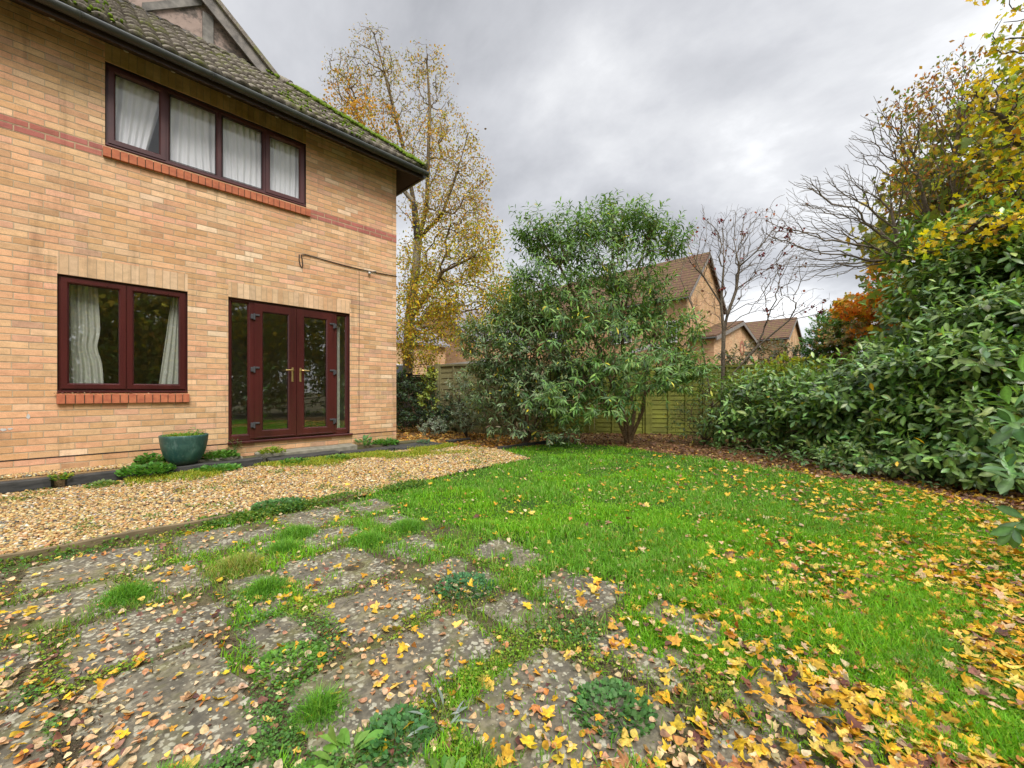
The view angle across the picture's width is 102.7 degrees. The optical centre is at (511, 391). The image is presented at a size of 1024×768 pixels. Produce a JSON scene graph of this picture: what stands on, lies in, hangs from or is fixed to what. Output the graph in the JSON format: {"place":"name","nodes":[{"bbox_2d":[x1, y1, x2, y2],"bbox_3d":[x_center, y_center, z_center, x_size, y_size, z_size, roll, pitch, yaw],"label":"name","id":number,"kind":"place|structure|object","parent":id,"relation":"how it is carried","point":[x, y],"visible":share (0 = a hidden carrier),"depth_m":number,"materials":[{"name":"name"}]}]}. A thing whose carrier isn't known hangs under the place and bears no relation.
{"place":"outdoors","nodes":[
{"label":"outdoors","id":0,"kind":"place"},
{"bbox_2d":[0,505,821,767],"bbox_3d":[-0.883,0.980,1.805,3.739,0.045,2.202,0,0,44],"label":"joint grass","id":1,"kind":"structure","parent":0,"point":[185,592],"depth_m":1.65,"materials":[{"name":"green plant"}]},
{"bbox_2d":[0,641,43,706],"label":"paving slab","id":2,"kind":"structure","parent":1,"relation":"on","point":[21,662],"depth_m":1.52,"materials":[{"name":"concrete"}]},
{"bbox_2d":[0,693,61,767],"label":"paving slab","id":3,"kind":"structure","parent":1,"relation":"on","point":[16,719],"depth_m":1.19,"materials":[{"name":"stone"}]},
{"bbox_2d":[0,577,121,643],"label":"paving slab","id":4,"kind":"structure","parent":1,"relation":"on","point":[78,595],"depth_m":1.91,"materials":[{"name":"concrete"}]},
{"bbox_2d":[15,544,162,599],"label":"paving slab","id":5,"kind":"structure","parent":1,"relation":"on","point":[69,568],"depth_m":2.31,"materials":[{"name":"concrete"}]},
{"bbox_2d":[69,576,171,617],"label":"grass tuft","id":6,"kind":"object","parent":1,"relation":"on","point":[123,592],"visible":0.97,"depth_m":1.96,"materials":[{"name":"green plant"}]},
{"bbox_2d":[53,599,236,686],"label":"paving slab","id":7,"kind":"structure","parent":1,"relation":"on","point":[134,627],"depth_m":1.68,"materials":[{"name":"stone"}]},
{"bbox_2d":[130,558,213,602],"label":"paving slab","id":8,"kind":"structure","parent":1,"relation":"on","point":[175,582],"depth_m":2.19,"materials":[{"name":"concrete"}]},
{"bbox_2d":[171,520,281,557],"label":"paving slab","id":9,"kind":"structure","parent":1,"relation":"on","point":[195,545],"depth_m":2.78,"materials":[{"name":"stone"}]},
{"bbox_2d":[180,546,303,591],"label":"grass tuft","id":10,"kind":"object","parent":1,"relation":"on","point":[241,561],"visible":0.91,"depth_m":2.28,"materials":[{"name":"green plant"}]},
{"bbox_2d":[225,574,294,621],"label":"paving slab","id":11,"kind":"structure","parent":1,"relation":"on","point":[240,583],"depth_m":1.99,"materials":[{"name":"concrete"}]},
{"bbox_2d":[219,572,302,618],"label":"grass tuft","id":12,"kind":"object","parent":1,"relation":"on","point":[263,587],"visible":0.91,"depth_m":2.02,"materials":[{"name":"green plant"}]},
{"bbox_2d":[236,613,318,663],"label":"paving slab","id":13,"kind":"structure","parent":1,"relation":"on","point":[268,637],"depth_m":1.68,"materials":[{"name":"stone"}]},
{"bbox_2d":[248,640,328,687],"bbox_3d":[-0.807,0.985,1.496,0.266,0.044,0.257,0,0,44],"label":"clover patch","id":14,"kind":"object","parent":1,"relation":"on","point":[277,659],"visible":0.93,"depth_m":1.50,"materials":[{"name":"green plant"}]},
{"bbox_2d":[256,538,322,558],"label":"grass tuft","id":15,"kind":"object","parent":1,"relation":"on","point":[283,545],"visible":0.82,"depth_m":2.54,"materials":[{"name":"green plant"}]},
{"bbox_2d":[252,643,335,688],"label":"paving slab","id":16,"kind":"structure","parent":1,"relation":"on","point":[268,681],"depth_m":1.47,"materials":[{"name":"concrete"}]},
{"bbox_2d":[264,523,323,543],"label":"grass tuft","id":17,"kind":"object","parent":1,"relation":"on","point":[297,532],"visible":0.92,"depth_m":2.82,"materials":[{"name":"green plant"}]},
{"bbox_2d":[273,677,360,752],"bbox_3d":[-0.591,0.950,1.262,0.251,0.101,0.238,0,0,26],"label":"grass tuft","id":18,"kind":"object","parent":1,"relation":"on","point":[325,704],"visible":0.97,"depth_m":1.25,"materials":[{"name":"green plant"}]},
{"bbox_2d":[312,724,384,767],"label":"broad weed","id":19,"kind":"object","parent":1,"relation":"on","point":[343,736],"visible":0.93,"depth_m":1.13,"materials":[{"name":"green plant"}]},
{"bbox_2d":[335,530,398,554],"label":"grass tuft","id":20,"kind":"object","parent":1,"relation":"on","point":[368,535],"visible":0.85,"depth_m":2.67,"materials":[{"name":"green plant"}]},
{"bbox_2d":[314,579,438,648],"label":"paving slab","id":21,"kind":"structure","parent":1,"relation":"on","point":[355,620],"depth_m":1.88,"materials":[{"name":"concrete"}]},
{"bbox_2d":[357,703,437,767],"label":"carpet weed","id":22,"kind":"object","parent":1,"relation":"on","point":[399,721],"visible":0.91,"depth_m":1.17,"materials":[{"name":"green plant"}]},
{"bbox_2d":[383,515,433,537],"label":"grass tuft","id":23,"kind":"object","parent":1,"relation":"on","point":[403,524],"visible":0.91,"depth_m":2.96,"materials":[{"name":"green plant"}]},
{"bbox_2d":[378,535,448,561],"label":"paving slab","id":24,"kind":"structure","parent":1,"relation":"on","point":[423,540],"depth_m":2.64,"materials":[{"name":"concrete"}]},
{"bbox_2d":[414,556,508,598],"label":"paving slab","id":25,"kind":"structure","parent":1,"relation":"on","point":[435,569],"depth_m":2.27,"materials":[{"name":"concrete"}]},
{"bbox_2d":[433,571,494,600],"bbox_3d":[-0.243,0.982,2.091,0.305,0.050,0.307,0,0,44],"label":"clover patch","id":26,"kind":"object","parent":1,"relation":"on","point":[449,579],"visible":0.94,"depth_m":2.09,"materials":[{"name":"green plant"}]},
{"bbox_2d":[0,502,1023,767],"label":"moss and clover","id":27,"kind":"object","parent":1,"relation":"on","point":[282,736],"visible":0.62,"depth_m":1.49,"materials":[{"name":"green plant"}]},
{"bbox_2d":[475,592,557,637],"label":"paving slab","id":28,"kind":"structure","parent":1,"relation":"on","point":[504,607],"depth_m":1.86,"materials":[{"name":"concrete"}]},
{"bbox_2d":[528,566,629,617],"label":"paving slab","id":29,"kind":"structure","parent":1,"relation":"on","point":[605,597],"depth_m":2.04,"materials":[{"name":"concrete"}]},
{"bbox_2d":[570,677,658,742],"bbox_3d":[0.314,0.981,1.281,0.265,0.052,0.267,0,0,44],"label":"clover patch","id":30,"kind":"object","parent":1,"relation":"on","point":[614,689],"visible":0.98,"depth_m":1.29,"materials":[{"name":"green plant"}]},
{"bbox_2d":[578,621,701,693],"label":"paving slab","id":31,"kind":"structure","parent":1,"relation":"on","point":[643,661],"depth_m":1.52,"materials":[{"name":"stone"}]},
{"bbox_2d":[687,713,837,767],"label":"paving slab","id":32,"kind":"structure","parent":1,"relation":"on","point":[727,753],"depth_m":1.15,"materials":[{"name":"concrete"}]},
{"bbox_2d":[396,319,449,376],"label":"neighbour house","id":33,"kind":"structure","parent":0,"point":[442,360],"depth_m":24.59,"materials":[{"name":"beige brick"}]},
{"bbox_2d":[2,425,1023,767],"bbox_3d":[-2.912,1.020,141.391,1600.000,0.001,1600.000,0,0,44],"label":"ground","id":34,"kind":"structure","parent":0,"point":[434,529],"depth_m":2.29,"materials":[{"name":"green plant"}]},
{"bbox_2d":[0,466,147,486],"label":"gravel margin","id":35,"kind":"object","parent":34,"relation":"on","point":[58,483],"depth_m":4.40,"materials":[{"name":"stone"}]},
{"bbox_2d":[0,476,53,492],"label":"sleeper","id":36,"kind":"object","parent":35,"relation":"on","point":[24,484],"visible":0.89,"depth_m":4.16,"materials":[{"name":"wood"}]},
{"bbox_2d":[0,461,152,479],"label":"gravel","id":37,"kind":"structure","parent":35,"relation":"on","point":[49,472],"depth_m":4.54,"materials":[{"name":"beige gravel"}]},
{"bbox_2d":[65,468,159,485],"bbox_3d":[-4.565,0.947,4.714,0.210,0.106,0.781,0,0,43],"label":"sleeper","id":38,"kind":"object","parent":35,"relation":"on","point":[85,478],"visible":0.52,"depth_m":4.53,"materials":[{"name":"wood"}]},
{"bbox_2d":[114,461,176,476],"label":"leafy weed","id":39,"kind":"object","parent":35,"relation":"on","point":[159,467],"visible":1,"depth_m":4.68,"materials":[{"name":"green plant"}]},
{"bbox_2d":[0,514,230,566],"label":"edging board","id":40,"kind":"object","parent":34,"relation":"on","point":[91,543],"visible":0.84,"depth_m":2.64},
{"bbox_2d":[71,639,274,767],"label":"paving slab","id":41,"kind":"structure","parent":34,"relation":"on","point":[194,721],"depth_m":1.27,"materials":[{"name":"concrete"}]},
{"bbox_2d":[163,457,262,473],"bbox_3d":[-3.874,0.954,5.364,0.236,0.092,1.070,0,0,44],"label":"sleeper","id":42,"kind":"object","parent":34,"relation":"on","point":[250,461],"visible":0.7,"depth_m":5.39,"materials":[{"name":"wood"}]},
{"bbox_2d":[158,433,208,465],"bbox_3d":[-4.128,0.725,5.160,0.487,0.380,0.497,0,0,44],"label":"plant pot","id":43,"kind":"object","parent":42,"relation":"on","point":[180,450],"visible":0.89,"depth_m":5.00,"materials":[{"name":"teal ceramic"}]},
{"bbox_2d":[0,0,428,474],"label":"brick house","id":44,"kind":"structure","parent":34,"relation":"on","point":[139,238],"depth_m":5.51,"materials":[{"name":"brick"}]},
{"bbox_2d":[69,284,102,382],"bbox_3d":[-5.119,-0.645,4.905,0.059,1.290,0.330,0,0,44],"label":"curtain","id":45,"kind":"object","parent":44,"relation":"hanging from","point":[85,364],"visible":0.82,"depth_m":4.91,"materials":[{"name":"beige fabric"}]},
{"bbox_2d":[57,274,187,392],"bbox_3d":[-4.761,-0.663,5.072,0.137,1.344,1.164,0,0,44],"label":"window","id":46,"kind":"structure","parent":44,"relation":"in","point":[126,291],"depth_m":5.02,"materials":[{"name":"brown wood"}]},
{"bbox_2d":[116,76,158,149],"bbox_3d":[-4.751,-3.430,5.197,0.049,1.000,0.540,0,0,44],"label":"net curtain","id":47,"kind":"object","parent":44,"relation":"hanging from","point":[137,110],"visible":0.63,"depth_m":5.18,"materials":[{"name":"white fabric"}]},
{"bbox_2d":[159,298,177,383],"bbox_3d":[-4.566,-0.630,5.484,0.055,1.260,0.270,0,0,44],"label":"curtain","id":48,"kind":"object","parent":44,"relation":"hanging from","point":[169,372],"visible":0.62,"depth_m":5.49,"materials":[{"name":"beige fabric"}]},
{"bbox_2d":[170,97,214,174],"bbox_3d":[-4.366,-3.430,5.597,0.055,1.000,0.630,0,0,44],"label":"net curtain","id":49,"kind":"object","parent":44,"relation":"hanging from","point":[192,135],"visible":0.74,"depth_m":5.59,"materials":[{"name":"white fabric"}]},
{"bbox_2d":[105,61,305,206],"bbox_3d":[-4.111,-3.453,5.749,0.137,1.004,2.275,0,0,44],"label":"window","id":50,"kind":"structure","parent":44,"relation":"in","point":[111,70],"depth_m":5.51,"materials":[{"name":"brown wood"}]},
{"bbox_2d":[223,118,260,187],"bbox_3d":[-3.968,-3.430,6.011,0.049,1.000,0.580,0,0,44],"label":"net curtain","id":51,"kind":"object","parent":44,"relation":"hanging from","point":[241,153],"visible":0.76,"depth_m":6.00,"materials":[{"name":"white fabric"}]},
{"bbox_2d":[232,339,263,426],"bbox_3d":[-6.207,-0.200,9.491,0.060,2.000,0.800,0,0,44],"label":"inner door","id":52,"kind":"structure","parent":44,"relation":"in","point":[239,347],"depth_m":9.40,"materials":[{"name":"clear plastic"}]},
{"bbox_2d":[250,303,295,438],"bbox_3d":[-3.606,-0.312,6.216,0.123,1.994,0.623,0,0,44],"label":"patio door","id":53,"kind":"structure","parent":44,"relation":"in","point":[259,309],"depth_m":6.19,"materials":[{"name":"brown wood"}]},
{"bbox_2d":[270,138,298,198],"bbox_3d":[-3.584,-3.430,6.412,0.043,1.000,0.550,0,0,44],"label":"net curtain","id":54,"kind":"object","parent":44,"relation":"hanging from","point":[284,168],"visible":0.62,"depth_m":6.42,"materials":[{"name":"white fabric"}]},
{"bbox_2d":[296,309,336,434],"bbox_3d":[-3.170,-0.312,6.670,0.123,1.994,0.623,0,0,44],"label":"patio door","id":55,"kind":"structure","parent":44,"relation":"in","point":[301,314],"depth_m":6.68,"materials":[{"name":"brown wood"}]},
{"bbox_2d":[0,445,529,554],"bbox_3d":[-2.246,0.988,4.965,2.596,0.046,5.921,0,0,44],"label":"gravel","id":56,"kind":"structure","parent":34,"relation":"on","point":[51,512],"depth_m":3.87,"materials":[{"name":"beige gravel"}]},
{"bbox_2d":[0,478,427,570],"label":"ground cover","id":57,"kind":"object","parent":56,"relation":"on","point":[237,516],"visible":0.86,"depth_m":3.24,"materials":[{"name":"green plant"}]},
{"bbox_2d":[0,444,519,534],"bbox_3d":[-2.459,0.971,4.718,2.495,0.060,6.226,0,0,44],"label":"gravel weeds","id":58,"kind":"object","parent":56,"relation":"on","point":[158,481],"visible":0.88,"depth_m":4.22,"materials":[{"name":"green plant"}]},
{"bbox_2d":[7,444,522,502],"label":"fallen leaves on gravel","id":59,"kind":"object","parent":56,"relation":"on","point":[287,469],"visible":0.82,"depth_m":4.88,"materials":[{"name":"yellow plant"}]},
{"bbox_2d":[250,496,307,511],"bbox_3d":[-1.978,0.946,3.488,0.433,0.083,0.434,0,0,44],"label":"clover patch","id":60,"kind":"object","parent":56,"relation":"on","point":[280,501],"visible":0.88,"depth_m":3.46,"materials":[{"name":"green plant"}]},
{"bbox_2d":[123,442,482,487],"bbox_3d":[-2.269,0.961,5.782,1.426,0.058,4.678,0,0,44],"label":"gravel fringe","id":61,"kind":"object","parent":56,"relation":"on","point":[418,450],"visible":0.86,"depth_m":5.66,"materials":[{"name":"green plant"}]},
{"bbox_2d":[0,446,1023,767],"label":"fallen birch leaves","id":62,"kind":"object","parent":56,"relation":"on","point":[188,748],"visible":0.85,"depth_m":1.38,"materials":[{"name":"yellow plant"}]},
{"bbox_2d":[161,439,426,473],"bbox_3d":[-3.058,0.970,6.552,0.285,0.090,3.980,0,0,44],"label":"earth margin","id":63,"kind":"object","parent":34,"relation":"on","point":[383,445],"visible":0.14,"depth_m":7.19,"materials":[{"name":"brown soil"}]},
{"bbox_2d":[255,443,356,461],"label":"concrete slab","id":64,"kind":"structure","parent":63,"relation":"on","point":[338,447],"depth_m":6.35,"materials":[{"name":"grey concrete"}]},
{"bbox_2d":[276,506,354,527],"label":"paving slab","id":65,"kind":"structure","parent":34,"relation":"on","point":[295,518],"depth_m":3.26,"materials":[{"name":"concrete"}]},
{"bbox_2d":[295,523,363,550],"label":"paving slab","id":66,"kind":"structure","parent":34,"relation":"on","point":[333,532],"depth_m":2.82,"materials":[{"name":"concrete"}]},
{"bbox_2d":[275,547,395,598],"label":"paving slab","id":67,"kind":"structure","parent":34,"relation":"on","point":[334,558],"depth_m":2.29,"materials":[{"name":"concrete"}]},
{"bbox_2d":[282,611,509,764],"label":"paving slab","id":68,"kind":"structure","parent":34,"relation":"on","point":[362,684],"depth_m":1.46,"materials":[{"name":"concrete"}]},
{"bbox_2d":[354,730,439,767],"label":"paving slab","id":69,"kind":"structure","parent":34,"relation":"on","point":[421,761],"depth_m":1.10,"materials":[{"name":"stone"}]},
{"bbox_2d":[422,303,529,363],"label":"neighbour house","id":70,"kind":"structure","parent":34,"relation":"on","point":[454,358],"depth_m":27.23,"materials":[{"name":"brown brick"}]},
{"bbox_2d":[435,359,535,436],"bbox_3d":[-0.725,0.166,9.878,2.865,1.792,0.110,0,0,30],"label":"panel fence","id":71,"kind":"object","parent":34,"relation":"on","point":[446,373],"visible":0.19,"depth_m":10.23,"materials":[{"name":"brown wood"}]},
{"bbox_2d":[468,538,547,572],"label":"paving slab","id":72,"kind":"structure","parent":34,"relation":"on","point":[501,545],"depth_m":2.56,"materials":[{"name":"stone"}]},
{"bbox_2d":[437,646,685,767],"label":"paving slab","id":73,"kind":"structure","parent":34,"relation":"on","point":[564,669],"depth_m":1.25,"materials":[{"name":"stone"}]},
{"bbox_2d":[489,252,726,365],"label":"neighbour house","id":74,"kind":"structure","parent":34,"relation":"on","point":[691,277],"depth_m":24.11,"materials":[{"name":"brown brick"}]},
{"bbox_2d":[625,597,736,654],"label":"paving slab","id":75,"kind":"structure","parent":34,"relation":"on","point":[691,621],"depth_m":1.78,"materials":[{"name":"concrete"}]},
{"bbox_2d":[536,363,874,435],"bbox_3d":[5.192,0.201,9.575,9.242,1.722,0.110,0,0,8],"label":"panel fence","id":76,"kind":"object","parent":34,"relation":"on","point":[654,419],"visible":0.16,"depth_m":9.79,"materials":[{"name":"brown wood"}]},
{"bbox_2d":[688,320,760,364],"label":"neighbour house","id":77,"kind":"structure","parent":34,"relation":"on","point":[738,333],"depth_m":23.39,"materials":[{"name":"brown brick"}]},
{"bbox_2d":[738,351,825,408],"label":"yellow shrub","id":78,"kind":"object","parent":34,"relation":"on","point":[781,368],"visible":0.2,"depth_m":8.29,"materials":[{"name":"green plant"}]},
{"bbox_2d":[709,336,857,364],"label":"garden hedge","id":79,"kind":"object","parent":34,"relation":"on","point":[793,350],"visible":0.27,"depth_m":12.65,"materials":[{"name":"green plant"}]},
{"bbox_2d":[724,657,884,767],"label":"paving slab","id":80,"kind":"structure","parent":34,"relation":"on","point":[796,723],"depth_m":1.28,"materials":[{"name":"concrete"}]},
{"bbox_2d":[795,304,857,363],"bbox_3d":[9.220,-0.768,12.025,1.590,3.609,1.551,0,0,44],"label":"conifer","id":81,"kind":"object","parent":34,"relation":"on","point":[809,340],"visible":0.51,"depth_m":11.88,"materials":[{"name":"green plant"}]},
{"bbox_2d":[808,286,904,363],"bbox_3d":[10.324,-0.990,11.461,3.270,4.053,3.097,0,0,44],"label":"orange shrub","id":82,"kind":"object","parent":34,"relation":"on","point":[833,330],"visible":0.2,"depth_m":11.31,"materials":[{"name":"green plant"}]},
{"bbox_2d":[829,262,903,339],"bbox_3d":[9.378,-1.266,10.604,2.061,4.532,1.407,0,0,-3],"label":"orange maple","id":83,"kind":"object","parent":34,"relation":"on","point":[847,309],"visible":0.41,"depth_m":10.48,"materials":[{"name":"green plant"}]},
{"bbox_2d":[760,35,1013,280],"bbox_3d":[6.656,-2.757,7.277,5.160,7.514,2.011,0,0,-11],"label":"cherry tree","id":84,"kind":"object","parent":34,"relation":"on","point":[952,181],"visible":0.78,"depth_m":7.32,"materials":[{"name":"brown plant"}]},
{"bbox_2d":[837,44,1023,415],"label":"garden tree","id":85,"kind":"object","parent":34,"relation":"on","point":[882,226],"visible":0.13,"depth_m":8.06,"materials":[{"name":"green plant"}]},
{"bbox_2d":[897,0,1023,272],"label":"yellow maple","id":86,"kind":"object","parent":34,"relation":"on","point":[1013,134],"visible":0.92,"depth_m":5.56,"materials":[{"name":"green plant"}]},
{"bbox_2d":[221,0,1023,357],"label":"sky","id":87,"kind":"structure","parent":0,"point":[718,105],"materials":[{"name":"grey"}]},
{"bbox_2d":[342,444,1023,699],"bbox_3d":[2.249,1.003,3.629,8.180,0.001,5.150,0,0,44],"label":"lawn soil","id":88,"kind":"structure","parent":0,"point":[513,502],"depth_m":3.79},
{"bbox_2d":[977,354,1023,548],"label":"laurel bush","id":89,"kind":"object","parent":88,"relation":"on","point":[1010,533],"visible":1,"depth_m":2.27,"materials":[{"name":"green plant"}]},
{"bbox_2d":[396,425,1023,511],"bbox_3d":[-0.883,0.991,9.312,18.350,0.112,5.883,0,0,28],"label":"leaf litter","id":90,"kind":"object","parent":0,"point":[868,476],"visible":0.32,"depth_m":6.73,"materials":[{"name":"brown plant"}]},
{"bbox_2d":[318,14,527,425],"bbox_3d":[-2.481,-5.045,12.228,6.273,12.089,3.423,0,0,10],"label":"birch tree","id":91,"kind":"object","parent":90,"relation":"on","point":[413,301],"visible":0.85,"depth_m":11.60,"materials":[{"name":"yellow plant"}]},
{"bbox_2d":[396,367,466,432],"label":"ivy shrub","id":92,"kind":"object","parent":90,"relation":"on","point":[404,397],"visible":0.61,"depth_m":10.26,"materials":[{"name":"green plant"}]},
{"bbox_2d":[442,370,491,436],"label":"silver shrub","id":93,"kind":"object","parent":90,"relation":"on","point":[460,414],"visible":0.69,"depth_m":8.97,"materials":[{"name":"green plant"}]},
{"bbox_2d":[0,445,1023,765],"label":"fallen maple leaves","id":94,"kind":"object","parent":90,"relation":"on","point":[854,723],"visible":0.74,"depth_m":1.59,"materials":[{"name":"yellow plant"}]},
{"bbox_2d":[452,290,601,446],"bbox_3d":[0.201,-0.445,7.671,2.890,3.072,2.109,0,0,17],"label":"leafy shrub","id":95,"kind":"object","parent":90,"relation":"on","point":[517,377],"visible":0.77,"depth_m":7.39,"materials":[{"name":"green plant"}]},
{"bbox_2d":[462,188,721,442],"bbox_3d":[1.587,-1.481,7.791,4.079,5.067,3.908,0,0,44],"label":"buddleia shrub","id":96,"kind":"object","parent":90,"relation":"on","point":[624,363],"visible":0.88,"depth_m":7.61,"materials":[{"name":"green plant"}]},
{"bbox_2d":[665,360,756,444],"bbox_3d":[3.924,0.228,8.016,1.814,1.659,1.451,0,0,44],"label":"leafy shrub","id":97,"kind":"object","parent":90,"relation":"on","point":[692,419],"visible":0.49,"depth_m":7.97,"materials":[{"name":"green plant"}]},
{"bbox_2d":[664,194,830,436],"bbox_3d":[4.953,-1.585,8.989,3.235,5.185,1.801,0,0,16],"label":"rowan tree","id":98,"kind":"object","parent":90,"relation":"on","point":[739,264],"visible":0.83,"depth_m":8.84,"materials":[{"name":"brown plant"}]},
{"bbox_2d":[692,356,830,453],"bbox_3d":[4.576,0.269,7.279,2.486,1.884,2.049,0,0,44],"label":"laurel bush","id":99,"kind":"object","parent":90,"relation":"on","point":[754,430],"visible":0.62,"depth_m":7.13,"materials":[{"name":"green plant"}]},
{"bbox_2d":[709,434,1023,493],"bbox_3d":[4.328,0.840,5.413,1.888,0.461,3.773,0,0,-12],"label":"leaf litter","id":100,"kind":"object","parent":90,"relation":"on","point":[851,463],"visible":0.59,"depth_m":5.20,"materials":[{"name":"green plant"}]},
{"bbox_2d":[755,326,990,460],"bbox_3d":[5.130,0.181,6.052,2.621,2.234,2.456,0,0,44],"label":"laurel bush","id":101,"kind":"object","parent":90,"relation":"on","point":[822,403],"visible":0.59,"depth_m":5.70,"materials":[{"name":"green plant"}]},
{"bbox_2d":[775,413,977,488],"bbox_3d":[4.717,0.682,5.291,2.237,1.050,1.933,0,0,44],"label":"laurel bush","id":102,"kind":"object","parent":90,"relation":"on","point":[863,467],"visible":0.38,"depth_m":5.12,"materials":[{"name":"green plant"}]},
{"bbox_2d":[847,190,1023,398],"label":"laurel bush","id":103,"kind":"object","parent":90,"relation":"on","point":[965,296],"visible":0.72,"depth_m":5.22,"materials":[{"name":"green plant"}]},
{"bbox_2d":[853,317,1023,495],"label":"laurel bush","id":104,"kind":"object","parent":90,"relation":"on","point":[960,448],"visible":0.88,"depth_m":4.40,"materials":[{"name":"green plant"}]},
{"bbox_2d":[745,317,803,362],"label":"neighbour house","id":105,"kind":"structure","parent":0,"point":[790,331],"depth_m":35.06,"materials":[{"name":"brown brick"}]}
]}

